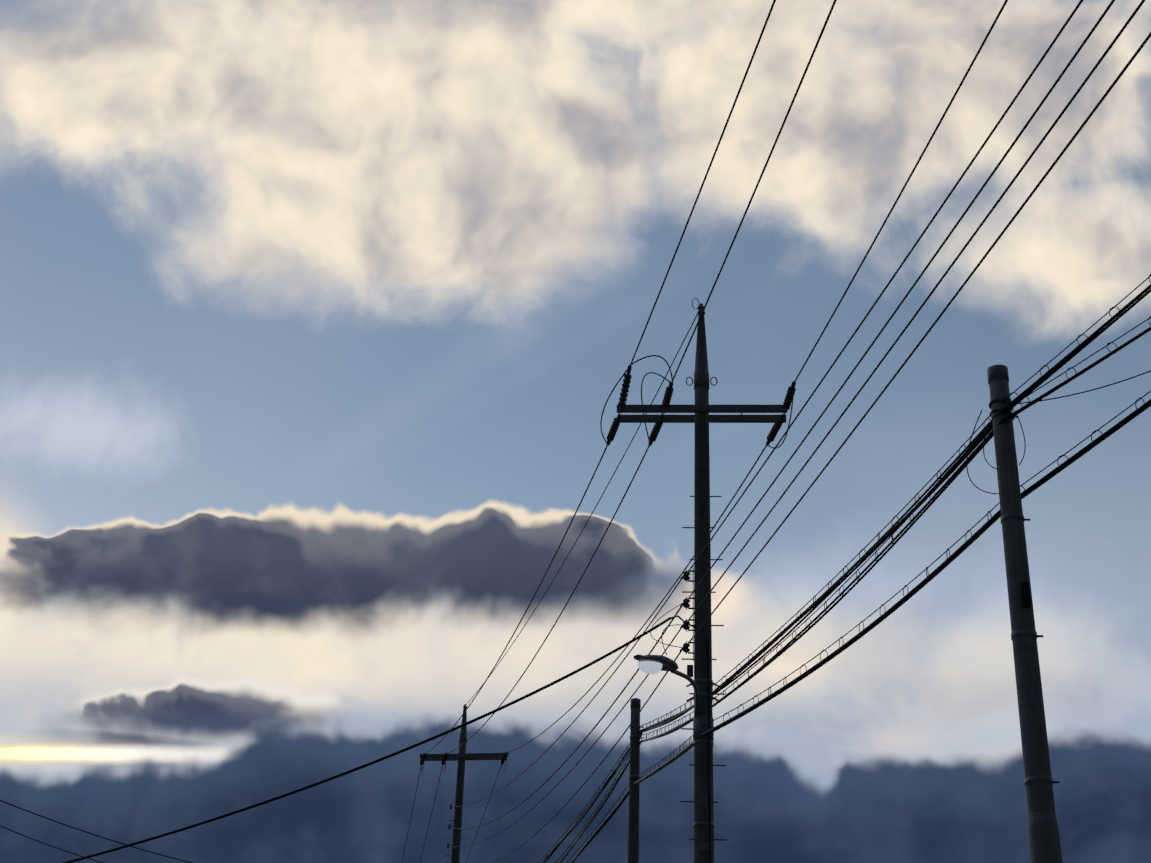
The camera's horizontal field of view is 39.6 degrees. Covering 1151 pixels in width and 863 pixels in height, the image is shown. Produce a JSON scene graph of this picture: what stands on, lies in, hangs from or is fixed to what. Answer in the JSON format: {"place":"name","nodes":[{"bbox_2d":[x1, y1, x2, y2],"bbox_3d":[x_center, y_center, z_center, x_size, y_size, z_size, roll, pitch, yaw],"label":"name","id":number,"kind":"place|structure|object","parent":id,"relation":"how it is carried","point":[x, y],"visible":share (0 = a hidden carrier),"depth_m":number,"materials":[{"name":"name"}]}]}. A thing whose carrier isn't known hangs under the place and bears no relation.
{"place":"outdoors","nodes":[
{"label":"outdoors","id":0,"kind":"place"},
{"bbox_2d":[0,800,192,862],"bbox_3d":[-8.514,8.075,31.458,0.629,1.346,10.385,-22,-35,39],"label":"overhead wires","id":1,"kind":"object","parent":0,"point":[82,831],"visible":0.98,"depth_m":30.34,"materials":[{"name":"grey metal"}]},
{"bbox_2d":[0,0,1150,862],"label":"sky","id":2,"kind":"structure","parent":0,"point":[320,320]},
{"bbox_2d":[628,698,643,862],"bbox_3d":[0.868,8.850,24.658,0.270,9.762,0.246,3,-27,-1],"label":"utility pole","id":3,"kind":"object","parent":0,"point":[633,817],"visible":0.88,"depth_m":26.14,"materials":[{"name":"grey concrete"}]},
{"bbox_2d":[987,365,1062,862],"bbox_3d":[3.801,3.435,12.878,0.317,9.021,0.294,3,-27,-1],"label":"utility pole","id":4,"kind":"object","parent":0,"point":[1044,838],"visible":0.92,"depth_m":13.61,"materials":[{"name":"grey concrete"}]},
{"bbox_2d":[538,274,1150,862],"bbox_3d":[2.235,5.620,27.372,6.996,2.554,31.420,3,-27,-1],"label":"comm cables","id":5,"kind":"object","parent":4,"relation":"attached to","point":[976,444],"visible":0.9,"depth_m":16.50,"materials":[{"name":"black rubber"}]},
{"bbox_2d":[566,390,1150,862],"bbox_3d":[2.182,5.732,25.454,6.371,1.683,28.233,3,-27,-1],"label":"comm cables","id":6,"kind":"object","parent":4,"relation":"attached to","point":[994,518],"visible":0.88,"depth_m":16.05,"materials":[{"name":"black rubber"}]},
{"bbox_2d":[966,370,1150,493],"bbox_3d":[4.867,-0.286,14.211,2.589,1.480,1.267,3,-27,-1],"label":"communication pole wires","id":7,"kind":"object","parent":4,"relation":"attached to","point":[1020,423],"visible":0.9,"depth_m":14.54,"materials":[{"name":"black rubber"}]},
{"label":"ground","id":8,"kind":"structure","parent":0,"visible":0},
{"bbox_2d":[420,704,508,862],"bbox_3d":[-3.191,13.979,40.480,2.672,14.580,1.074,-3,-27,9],"label":"power pole","id":9,"kind":"object","parent":8,"relation":"on","point":[462,756],"visible":0.98,"depth_m":42.85,"materials":[{"name":"concrete"}]},
{"bbox_2d":[401,764,501,862],"bbox_3d":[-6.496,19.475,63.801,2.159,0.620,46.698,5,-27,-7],"label":"power lines","id":10,"kind":"object","parent":9,"relation":"attached to","point":[432,810],"visible":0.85,"depth_m":47.47,"materials":[{"name":"grey metal"}]},
{"bbox_2d":[600,298,795,862],"bbox_3d":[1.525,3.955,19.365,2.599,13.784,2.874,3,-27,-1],"label":"power pole","id":11,"kind":"object","parent":8,"relation":"on","point":[702,683],"visible":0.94,"depth_m":21.20,"materials":[{"name":"concrete"}]},
{"bbox_2d":[62,617,670,862],"bbox_3d":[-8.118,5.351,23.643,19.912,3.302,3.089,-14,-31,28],"label":"service drop cable","id":12,"kind":"object","parent":11,"relation":"attached to","point":[387,756],"visible":1,"depth_m":19.44,"materials":[{"name":"grey plastic"}]},
{"bbox_2d":[448,574,684,862],"bbox_3d":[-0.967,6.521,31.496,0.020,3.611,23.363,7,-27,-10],"label":"wires","id":13,"kind":"object","parent":11,"relation":"attached to","point":[589,733],"visible":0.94,"depth_m":25.32,"materials":[{"name":"grey metal"}]},
{"bbox_2d":[426,314,766,753],"bbox_3d":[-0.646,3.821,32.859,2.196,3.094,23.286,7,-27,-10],"label":"power lines","id":14,"kind":"object","parent":11,"relation":"attached to","point":[491,672],"visible":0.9,"depth_m":27.60,"materials":[{"name":"grey metal"}]},
{"bbox_2d":[629,0,1007,383],"bbox_3d":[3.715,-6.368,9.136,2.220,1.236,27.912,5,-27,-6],"label":"power lines","id":15,"kind":"object","parent":11,"relation":"attached to","point":[806,69],"visible":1,"depth_m":16.68,"materials":[{"name":"grey metal"}]},
{"bbox_2d":[684,0,1150,647],"bbox_3d":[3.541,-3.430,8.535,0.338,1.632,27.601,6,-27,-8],"label":"power lines","id":16,"kind":"object","parent":11,"relation":"attached to","point":[938,282],"visible":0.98,"depth_m":12.53,"materials":[{"name":"grey metal"}]}
]}

